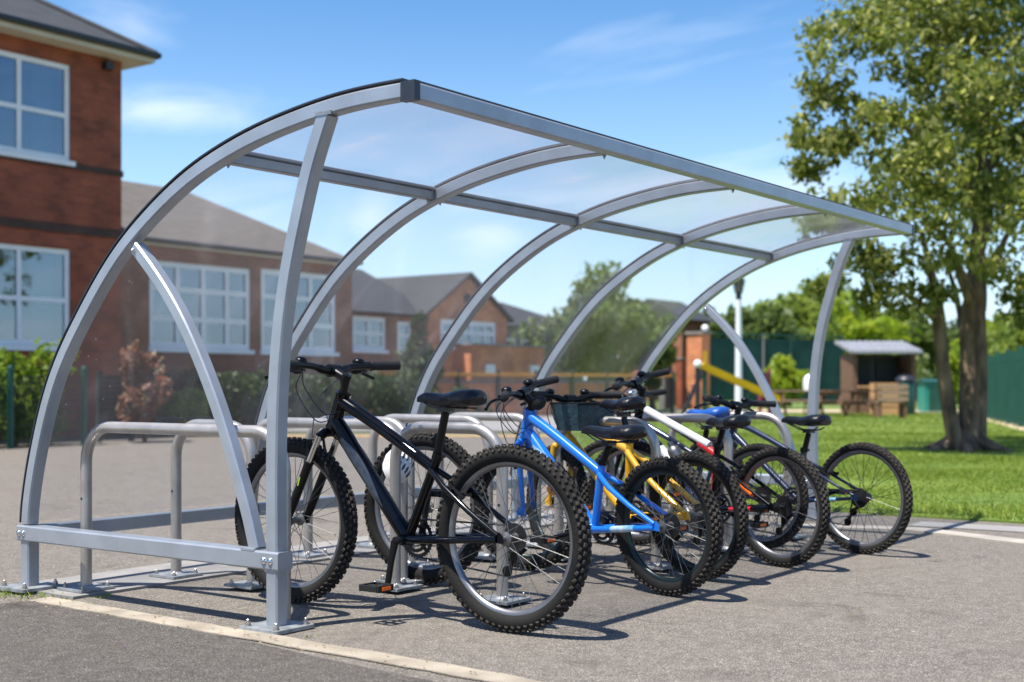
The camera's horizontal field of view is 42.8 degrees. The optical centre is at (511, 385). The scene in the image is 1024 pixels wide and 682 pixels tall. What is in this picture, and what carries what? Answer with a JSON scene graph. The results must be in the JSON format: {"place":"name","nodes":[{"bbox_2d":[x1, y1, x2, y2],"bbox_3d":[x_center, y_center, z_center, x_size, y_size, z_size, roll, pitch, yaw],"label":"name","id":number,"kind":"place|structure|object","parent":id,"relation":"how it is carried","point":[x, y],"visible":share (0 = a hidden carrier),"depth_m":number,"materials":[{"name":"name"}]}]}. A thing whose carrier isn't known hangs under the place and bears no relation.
{"place":"outdoors","nodes":[
{"label":"outdoors","id":0,"kind":"place"},
{"bbox_2d":[0,601,434,681],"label":"drive","id":1,"kind":"structure","parent":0,"point":[40,642],"depth_m":4.24,"materials":[{"name":"asphalt"}]},
{"bbox_2d":[287,415,615,430],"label":"road","id":2,"kind":"structure","parent":0,"point":[494,425],"depth_m":28.52,"materials":[{"name":"grey asphalt"}]},
{"bbox_2d":[122,180,362,424],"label":"school hall","id":3,"kind":"structure","parent":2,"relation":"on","point":[220,265],"depth_m":27.52,"materials":[{"name":"brown brick"}]},
{"bbox_2d":[147,261,254,353],"bbox_3d":[-6.385,-1.547,26.489,0.424,1.785,2.730,0,0,36],"label":"window","id":4,"kind":"structure","parent":3,"relation":"in","point":[161,319],"depth_m":26.43,"materials":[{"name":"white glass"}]},
{"bbox_2d":[259,269,339,355],"bbox_3d":[-4.772,-1.567,28.703,0.424,1.825,2.390,0,0,36],"label":"window","id":5,"kind":"structure","parent":3,"relation":"in","point":[308,349],"depth_m":28.95,"materials":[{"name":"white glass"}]},
{"bbox_2d":[158,366,419,424],"bbox_3d":[-4.476,0.257,27.515,1.286,1.363,7.430,0,0,36],"label":"hedge","id":6,"kind":"object","parent":2,"relation":"on","point":[244,397],"visible":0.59,"depth_m":27.46,"materials":[{"name":"green plant"}]},
{"bbox_2d":[391,310,444,412],"bbox_3d":[-2.361,-0.452,33.412,1.410,2.955,1.533,0,0,36],"label":"conical shrub","id":7,"kind":"object","parent":2,"relation":"on","point":[418,352],"visible":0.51,"depth_m":33.18,"materials":[{"name":"green plant"}]},
{"bbox_2d":[362,384,494,414],"bbox_3d":[-2.106,0.455,32.501,3.614,1.029,0.895,0,0,-24],"label":"hedge","id":8,"kind":"object","parent":2,"relation":"on","point":[434,410],"visible":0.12,"depth_m":32.60,"materials":[{"name":"green plant"}]},
{"bbox_2d":[370,380,619,415],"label":"garden wall","id":9,"kind":"structure","parent":2,"relation":"on","point":[482,385],"depth_m":36.98,"materials":[{"name":"orange brick"}]},
{"bbox_2d":[372,369,673,414],"bbox_3d":[0.653,0.230,36.000,10.334,1.300,0.113,0,0,-36],"label":"railing","id":10,"kind":"object","parent":2,"relation":"on","point":[458,374],"visible":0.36,"depth_m":36.35,"materials":[{"name":"metal"}]},
{"bbox_2d":[733,278,744,410],"bbox_3d":[6.941,-1.280,40.000,0.420,4.320,0.420,0,0,36],"label":"lamp post","id":11,"kind":"object","parent":2,"relation":"on","point":[738,287],"visible":0.59,"depth_m":39.91,"materials":[{"name":"white metal"}]},
{"bbox_2d":[0,433,1023,681],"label":"car park","id":12,"kind":"structure","parent":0,"point":[914,607],"depth_m":5.34,"materials":[{"name":"grey asphalt"}]},
{"bbox_2d":[0,337,79,445],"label":"hedge","id":13,"kind":"object","parent":12,"relation":"on","point":[30,369],"visible":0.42,"depth_m":18.85,"materials":[{"name":"green plant"}]},
{"bbox_2d":[0,364,87,448],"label":"fence","id":14,"kind":"object","parent":12,"relation":"on","point":[9,407],"visible":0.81,"depth_m":18.40,"materials":[{"name":"green paint"}]},
{"bbox_2d":[0,0,161,439],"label":"school building","id":15,"kind":"structure","parent":12,"relation":"on","point":[61,171],"depth_m":21.98,"materials":[{"name":"red brick"}]},
{"bbox_2d":[0,243,68,350],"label":"window","id":16,"kind":"structure","parent":15,"relation":"in","point":[42,300],"depth_m":21.72,"materials":[{"name":"white glass"}]},
{"bbox_2d":[0,50,75,166],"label":"window","id":17,"kind":"structure","parent":15,"relation":"in","point":[41,109],"depth_m":21.71,"materials":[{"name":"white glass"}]},
{"bbox_2d":[96,371,133,441],"bbox_3d":[-6.210,0.330,20.441,0.068,1.100,0.668,0,0,36],"label":"fence panel","id":18,"kind":"object","parent":12,"relation":"on","point":[108,393],"visible":0.58,"depth_m":20.33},
{"bbox_2d":[115,339,172,441],"bbox_3d":[-5.710,0.107,20.211,0.868,1.645,0.968,0,0,-21],"label":"red shrub","id":19,"kind":"object","parent":12,"relation":"on","point":[147,392],"visible":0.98,"depth_m":20.02,"materials":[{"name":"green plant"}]},
{"bbox_2d":[156,387,210,422],"bbox_3d":[-5.697,0.457,22.925,0.922,0.946,1.026,0,0,36],"label":"round bush","id":20,"kind":"object","parent":12,"relation":"on","point":[186,402],"visible":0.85,"depth_m":22.78,"materials":[{"name":"green plant"}]},
{"bbox_2d":[154,417,213,436],"bbox_3d":[-5.643,0.713,22.400,1.000,0.335,0.360,0,0,-17],"label":"bench","id":21,"kind":"object","parent":12,"relation":"on","point":[158,419],"visible":0.63,"depth_m":22.19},
{"bbox_2d":[149,419,262,589],"bbox_3d":[-1.327,0.509,5.798,0.670,0.717,0.170,0,0,36],"label":"cycle stand","id":22,"kind":"object","parent":12,"relation":"on","point":[250,582],"visible":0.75,"depth_m":5.92,"materials":[{"name":"metal"}]},
{"bbox_2d":[28,597,540,681],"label":"painted line","id":23,"kind":"object","parent":12,"relation":"on","point":[431,666],"visible":1,"depth_m":4.42,"materials":[{"name":"paint"}]},
{"bbox_2d":[253,417,424,583],"bbox_3d":[-0.870,0.509,6.034,1.130,0.717,0.170,0,0,36],"label":"cycle stand","id":24,"kind":"object","parent":12,"relation":"on","point":[294,422],"visible":0.26,"depth_m":5.83,"materials":[{"name":"metal"}]},
{"bbox_2d":[29,505,665,599],"bbox_3d":[-0.553,0.878,7.505,0.500,0.020,4.930,0,0,36],"label":"foundation strip","id":25,"kind":"object","parent":12,"relation":"on","point":[129,579],"visible":0.29,"depth_m":6.07,"materials":[{"name":"grey concrete"}]},
{"bbox_2d":[57,421,290,619],"bbox_3d":[-1.353,0.509,5.223,1.304,0.717,0.170,0,0,36],"label":"cycle stand","id":26,"kind":"object","parent":25,"relation":"on","point":[93,436],"visible":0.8,"depth_m":5.42,"materials":[{"name":"metal"}]},
{"bbox_2d":[291,416,434,566],"bbox_3d":[-0.763,0.509,6.452,0.850,0.717,0.170,0,0,36],"label":"cycle stand","id":27,"kind":"object","parent":12,"relation":"on","point":[398,425],"visible":0.38,"depth_m":6.60,"materials":[{"name":"metal"}]},
{"bbox_2d":[234,356,591,632],"bbox_3d":[-0.443,0.384,4.968,1.757,0.992,0.692,0,0,36],"label":"mountain bike","id":28,"kind":"object","parent":12,"relation":"on","point":[445,538],"visible":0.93,"depth_m":4.83,"materials":[{"name":"black paint"}]},
{"bbox_2d":[355,414,495,559],"bbox_3d":[-0.435,0.509,6.818,0.950,0.717,0.170,0,0,36],"label":"cycle stand","id":29,"kind":"object","parent":12,"relation":"on","point":[402,418],"visible":0.39,"depth_m":6.80,"materials":[{"name":"metal"}]},
{"bbox_2d":[364,433,489,583],"bbox_3d":[-0.384,0.540,5.767,0.672,0.672,0.110,0,0,33],"label":"loose wheel","id":30,"kind":"object","parent":12,"relation":"on","point":[455,453],"visible":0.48,"depth_m":5.74,"materials":[{"name":"rubber"}]},
{"bbox_2d":[0,512,896,637],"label":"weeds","id":31,"kind":"object","parent":12,"relation":"on","point":[27,597],"visible":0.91,"depth_m":5.42,"materials":[{"name":"green plant"}]},
{"bbox_2d":[374,421,531,605],"bbox_3d":[-0.269,0.509,5.423,0.740,0.717,0.170,0,0,36],"label":"cycle stand","id":32,"kind":"object","parent":12,"relation":"on","point":[486,433],"visible":0.78,"depth_m":5.34,"materials":[{"name":"metal"}]},
{"bbox_2d":[381,450,413,483],"bbox_3d":[-0.492,0.345,5.666,0.142,0.162,0.166,0,0,-8],"label":"helmet","id":33,"kind":"object","parent":32,"relation":"hanging from","point":[407,463],"visible":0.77,"depth_m":5.61,"materials":[{"name":"white plastic"}]},
{"bbox_2d":[0,78,914,634],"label":"bike shelter","id":34,"kind":"object","parent":12,"relation":"on","point":[270,554],"visible":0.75,"depth_m":5.49,"materials":[{"name":"silver metal"}]},
{"bbox_2d":[16,532,941,677],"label":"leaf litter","id":35,"kind":"object","parent":12,"relation":"on","point":[276,638],"visible":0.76,"depth_m":4.53,"materials":[{"name":"brown plant"}]},
{"bbox_2d":[426,412,553,546],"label":"cycle stand","id":36,"kind":"object","parent":12,"relation":"on","point":[493,416],"visible":0.09,"depth_m":7.25,"materials":[{"name":"metal"}]},
{"bbox_2d":[470,375,722,595],"bbox_3d":[0.341,0.420,5.787,0.555,0.921,1.478,-3,2,-41],"label":"mountain bike","id":37,"kind":"object","parent":12,"relation":"on","point":[623,525],"visible":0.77,"depth_m":5.62,"materials":[{"name":"blue paint"}]},
{"bbox_2d":[554,416,672,569],"bbox_3d":[0.461,0.509,6.401,0.730,0.717,0.170,0,0,36],"label":"cycle stand","id":38,"kind":"object","parent":12,"relation":"on","point":[653,440],"visible":0.4,"depth_m":6.29,"materials":[{"name":"metal"}]},
{"bbox_2d":[520,388,748,579],"bbox_3d":[0.574,0.448,6.306,1.457,0.866,0.523,0,0,36],"label":"bicycle","id":39,"kind":"object","parent":12,"relation":"on","point":[727,478],"visible":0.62,"depth_m":6.07,"materials":[{"name":"yellow paint"}]},
{"bbox_2d":[549,402,614,430],"bbox_3d":[0.362,0.152,6.441,0.310,0.138,0.187,0,0,-40],"label":"bike basket","id":40,"kind":"object","parent":39,"relation":"attached to","point":[570,416],"visible":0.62,"depth_m":6.35,"materials":[{"name":"teal"}]},
{"bbox_2d":[591,413,749,551],"bbox_3d":[0.844,0.509,7.087,0.900,0.717,0.170,0,0,36],"label":"cycle stand","id":41,"kind":"object","parent":12,"relation":"on","point":[703,418],"visible":0.28,"depth_m":6.95,"materials":[{"name":"metal"}]},
{"bbox_2d":[573,388,808,548],"bbox_3d":[0.961,0.451,7.341,1.550,0.858,0.595,0,2,41],"label":"bicycle","id":42,"kind":"object","parent":12,"relation":"on","point":[739,453],"visible":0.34,"depth_m":7.09,"materials":[{"name":"blue paint"}]},
{"bbox_2d":[588,368,830,566],"bbox_3d":[0.963,0.397,6.710,0.576,0.968,1.608,-3,2,-39],"label":"mountain bike","id":43,"kind":"object","parent":12,"relation":"on","point":[782,505],"visible":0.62,"depth_m":6.46,"materials":[{"name":"black paint"}]},
{"bbox_2d":[668,411,806,538],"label":"cycle stand","id":44,"kind":"object","parent":12,"relation":"on","point":[776,421],"visible":0.29,"depth_m":7.48,"materials":[{"name":"metal"}]},
{"bbox_2d":[683,394,912,553],"bbox_3d":[1.495,0.469,7.213,0.559,0.824,1.610,3,-2,-42],"label":"mountain bike","id":45,"kind":"object","parent":12,"relation":"on","point":[860,497],"visible":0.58,"depth_m":6.91,"materials":[{"name":"blue paint"}]},
{"bbox_2d":[770,522,1023,544],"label":"kerb","id":46,"kind":"structure","parent":12,"relation":"on","point":[1017,541],"depth_m":7.74,"materials":[{"name":"concrete"}]},
{"bbox_2d":[46,0,1023,380],"label":"sky","id":47,"kind":"structure","parent":0,"point":[708,82],"materials":[{"name":"blue"}]},
{"bbox_2d":[499,302,583,380],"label":"house","id":48,"kind":"structure","parent":0,"point":[516,314],"depth_m":49.68,"materials":[{"name":"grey brick"}]},
{"bbox_2d":[507,338,514,344],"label":"window","id":49,"kind":"structure","parent":48,"relation":"in","point":[508,339],"depth_m":47.77,"materials":[{"name":"grey glass"}]},
{"bbox_2d":[521,339,531,344],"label":"window","id":50,"kind":"structure","parent":48,"relation":"in","point":[527,342],"depth_m":48.55,"materials":[{"name":"grey glass"}]},
{"bbox_2d":[287,398,957,432],"bbox_3d":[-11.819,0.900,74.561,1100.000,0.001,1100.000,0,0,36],"label":"ground","id":51,"kind":"structure","parent":0,"point":[799,406],"depth_m":48.73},
{"bbox_2d":[352,269,548,404],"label":"gabled house","id":52,"kind":"structure","parent":51,"relation":"on","point":[384,310],"depth_m":38.64,"materials":[{"name":"brown brick"}]},
{"bbox_2d":[352,316,388,353],"bbox_3d":[-3.955,-1.397,36.138,0.160,1.005,1.470,0,0,36],"label":"window","id":53,"kind":"structure","parent":52,"relation":"in","point":[359,348],"depth_m":36.14,"materials":[{"name":"white glass"}]},
{"bbox_2d":[398,321,410,353],"bbox_3d":[-3.087,-1.357,37.330,0.160,0.925,0.720,0,0,36],"label":"window","id":54,"kind":"structure","parent":52,"relation":"in","point":[408,329],"depth_m":37.39,"materials":[{"name":"white glass"}]},
{"bbox_2d":[441,319,494,349],"bbox_3d":[-1.409,-1.497,39.263,0.424,0.885,2.820,0,0,36],"label":"window","id":55,"kind":"structure","parent":52,"relation":"in","point":[475,332],"depth_m":39.73,"materials":[{"name":"white glass"}]},
{"bbox_2d":[510,260,668,380],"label":"round tree","id":56,"kind":"object","parent":51,"relation":"on","point":[615,322],"visible":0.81,"depth_m":43.13,"materials":[{"name":"green plant"}]},
{"bbox_2d":[623,311,681,409],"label":"round tree","id":57,"kind":"object","parent":51,"relation":"on","point":[668,358],"visible":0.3,"depth_m":46.28,"materials":[{"name":"green plant"}]},
{"bbox_2d":[701,306,724,317],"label":"distant tree","id":58,"kind":"object","parent":51,"relation":"on","point":[704,312],"depth_m":88.03,"materials":[{"name":"green plant"}]},
{"bbox_2d":[710,313,726,337],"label":"distant tree","id":59,"kind":"object","parent":51,"relation":"on","point":[715,327],"visible":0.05,"depth_m":80.80,"materials":[{"name":"green plant"}]},
{"bbox_2d":[743,299,764,310],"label":"distant tree","id":60,"kind":"object","parent":51,"relation":"on","point":[754,305],"visible":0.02,"depth_m":78.38,"materials":[{"name":"green plant"}]},
{"bbox_2d":[721,300,807,339],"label":"distant tree","id":61,"kind":"object","parent":51,"relation":"on","point":[770,320],"visible":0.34,"depth_m":69.13,"materials":[{"name":"green plant"}]},
{"bbox_2d":[710,333,843,406],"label":"court fence","id":62,"kind":"object","parent":51,"relation":"on","point":[763,351],"visible":0.34,"depth_m":53.73,"materials":[{"name":"green metal"}]},
{"bbox_2d":[762,353,809,408],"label":"bush","id":63,"kind":"object","parent":51,"relation":"on","point":[785,375],"visible":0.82,"depth_m":49.73,"materials":[{"name":"green plant"}]},
{"bbox_2d":[755,291,844,339],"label":"distant tree","id":64,"kind":"object","parent":51,"relation":"on","point":[803,318],"visible":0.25,"depth_m":71.71,"materials":[{"name":"green plant"}]},
{"bbox_2d":[795,268,851,316],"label":"distant tree","id":65,"kind":"object","parent":51,"relation":"on","point":[810,283],"visible":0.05,"depth_m":81.99,"materials":[{"name":"green plant"}]},
{"bbox_2d":[816,288,922,354],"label":"distant tree","id":66,"kind":"object","parent":51,"relation":"on","point":[861,329],"visible":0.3,"depth_m":73.39,"materials":[{"name":"green plant"}]},
{"bbox_2d":[834,340,922,412],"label":"kiosk","id":67,"kind":"object","parent":51,"relation":"on","point":[860,372],"visible":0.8,"depth_m":41.27,"materials":[{"name":"brown wood"}]},
{"bbox_2d":[840,301,930,370],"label":"distant tree","id":68,"kind":"object","parent":51,"relation":"on","point":[925,355],"visible":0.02,"depth_m":79.17,"materials":[{"name":"green plant"}]},
{"bbox_2d":[895,301,955,372],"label":"distant tree","id":69,"kind":"object","parent":51,"relation":"on","point":[925,344],"visible":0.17,"depth_m":82.98,"materials":[{"name":"green plant"}]},
{"bbox_2d":[916,369,934,401],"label":"bush","id":70,"kind":"object","parent":51,"relation":"on","point":[922,375],"visible":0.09,"depth_m":59.95,"materials":[{"name":"green plant"}]},
{"bbox_2d":[926,328,958,378],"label":"distant tree","id":71,"kind":"object","parent":51,"relation":"on","point":[956,336],"visible":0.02,"depth_m":88.79,"materials":[{"name":"green plant"}]},
{"bbox_2d":[934,339,959,404],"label":"bush","id":72,"kind":"object","parent":51,"relation":"on","point":[954,356],"visible":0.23,"depth_m":51.75,"materials":[{"name":"green plant"}]},
{"bbox_2d":[946,318,957,396],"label":"distant tree","id":73,"kind":"object","parent":51,"relation":"on","point":[953,326],"visible":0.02,"depth_m":94.60,"materials":[{"name":"green plant"}]},
{"bbox_2d":[986,318,992,353],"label":"distant tree","id":74,"kind":"object","parent":51,"relation":"on","point":[988,321],"visible":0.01,"depth_m":87.99,"materials":[{"name":"green plant"}]},
{"bbox_2d":[987,344,999,355],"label":"bush","id":75,"kind":"object","parent":51,"relation":"on","point":[992,353],"visible":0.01,"depth_m":55.70,"materials":[{"name":"green plant"}]},
{"bbox_2d":[986,309,1023,353],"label":"distant tree","id":76,"kind":"object","parent":51,"relation":"on","point":[1001,337],"visible":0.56,"depth_m":78.78,"materials":[{"name":"green plant"}]},
{"bbox_2d":[659,366,671,408],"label":"wall panel","id":77,"kind":"structure","parent":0,"point":[663,396],"depth_m":48.81,"materials":[{"name":"grey concrete"}]},
{"bbox_2d":[655,373,675,406],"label":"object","id":78,"kind":"object","parent":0,"point":[656,398],"visible":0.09,"depth_m":51.52,"materials":[{"name":"red"}]},
{"bbox_2d":[619,298,714,400],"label":"house","id":79,"kind":"structure","parent":0,"point":[696,322],"depth_m":75.16,"materials":[{"name":"brown brick"}]},
{"bbox_2d":[676,357,686,408],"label":"wall panel","id":80,"kind":"structure","parent":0,"point":[681,380],"depth_m":48.79,"materials":[{"name":"red brick"}]},
{"bbox_2d":[685,325,711,409],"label":"gate pier","id":81,"kind":"structure","parent":0,"point":[698,345],"depth_m":47.77,"materials":[{"name":"orange brick"}]},
{"bbox_2d":[620,410,957,411],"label":"sandy path","id":82,"kind":"structure","parent":0,"point":[781,410],"depth_m":45.54,"materials":[{"name":"beige sand"}]},
{"bbox_2d":[571,413,1023,523],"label":"lawn","id":83,"kind":"structure","parent":0,"point":[985,498],"depth_m":11.89,"materials":[{"name":"green plant"}]},
{"bbox_2d":[694,360,701,423],"bbox_3d":[4.194,0.152,29.500,0.182,1.455,0.187,0,0,36],"label":"ball top post","id":84,"kind":"object","parent":83,"relation":"on","point":[697,364],"visible":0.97,"depth_m":29.45,"materials":[{"name":"grey metal"}]},
{"bbox_2d":[681,363,779,412],"bbox_3d":[5.009,0.188,30.210,2.754,1.411,0.492,0,0,-19],"label":"slide","id":85,"kind":"object","parent":83,"relation":"on","point":[706,368],"visible":0.61,"depth_m":30.05,"materials":[{"name":"yellow plastic"}]},
{"bbox_2d":[758,369,770,412],"bbox_3d":[7.155,0.205,37.000,0.080,1.350,0.670,0,0,36],"label":"play panel","id":86,"kind":"object","parent":83,"relation":"on","point":[767,374],"visible":0.33,"depth_m":37.09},
{"bbox_2d":[772,390,832,414],"bbox_3d":[8.134,0.521,37.498,1.600,0.761,1.635,0,0,-9],"label":"picnic table","id":87,"kind":"object","parent":83,"relation":"on","point":[783,402],"visible":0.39,"depth_m":37.03,"materials":[{"name":"brown wood"}]},
{"bbox_2d":[819,390,886,416],"bbox_3d":[9.419,0.521,36.998,1.600,0.761,1.635,0,0,-29],"label":"picnic table","id":88,"kind":"object","parent":83,"relation":"on","point":[848,403],"visible":0.81,"depth_m":36.76,"materials":[{"name":"brown wood"}]},
{"bbox_2d":[870,382,899,414],"bbox_3d":[10.938,0.395,38.383,0.720,0.970,0.635,0,0,0],"label":"crate","id":89,"kind":"object","parent":83,"relation":"on","point":[890,408],"visible":0.56,"depth_m":38.10,"materials":[{"name":"brown wood"}]},
{"bbox_2d":[873,385,907,417],"bbox_3d":[10.192,0.430,35.150,0.800,0.900,0.500,0,0,0],"label":"park bench","id":90,"kind":"object","parent":83,"relation":"on","point":[902,409],"visible":0.95,"depth_m":34.90,"materials":[{"name":"brown wood"}]},
{"bbox_2d":[776,0,1023,452],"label":"tree","id":91,"kind":"object","parent":83,"relation":"on","point":[977,95],"visible":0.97,"depth_m":16.64,"materials":[{"name":"green plant"}]},
{"bbox_2d":[895,375,915,414],"bbox_3d":[11.681,0.285,38.800,0.591,1.190,0.600,0,0,36],"label":"litter bin","id":92,"kind":"object","parent":83,"relation":"on","point":[908,380],"visible":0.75,"depth_m":38.56,"materials":[{"name":"green paint"}]},
{"bbox_2d":[916,379,941,411],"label":"shed","id":93,"kind":"structure","parent":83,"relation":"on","point":[928,398],"depth_m":43.60,"materials":[{"name":"teal paint"}]},
{"bbox_2d":[929,386,940,409],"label":"door","id":94,"kind":"structure","parent":93,"relation":"in","point":[934,399],"depth_m":43.57,"materials":[{"name":"green paint"}]},
{"bbox_2d":[987,418,1023,430],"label":"fence footing","id":95,"kind":"object","parent":83,"relation":"on","point":[1010,425],"visible":0.25,"depth_m":28.71,"materials":[{"name":"beige concrete"}]},
{"bbox_2d":[987,346,1023,426],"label":"palisade fence","id":96,"kind":"object","parent":95,"relation":"on","point":[1006,386],"visible":0.9,"depth_m":29.46,"materials":[{"name":"green metal"}]},
{"bbox_2d":[803,374,809,412],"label":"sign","id":97,"kind":"object","parent":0,"point":[806,383],"visible":0.23,"depth_m":40.90,"materials":[{"name":"white plastic"}]},
{"bbox_2d":[909,521,1023,531],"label":"footway","id":98,"kind":"structure","parent":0,"point":[972,526],"depth_m":8.11,"materials":[{"name":"grey concrete"}]}
]}

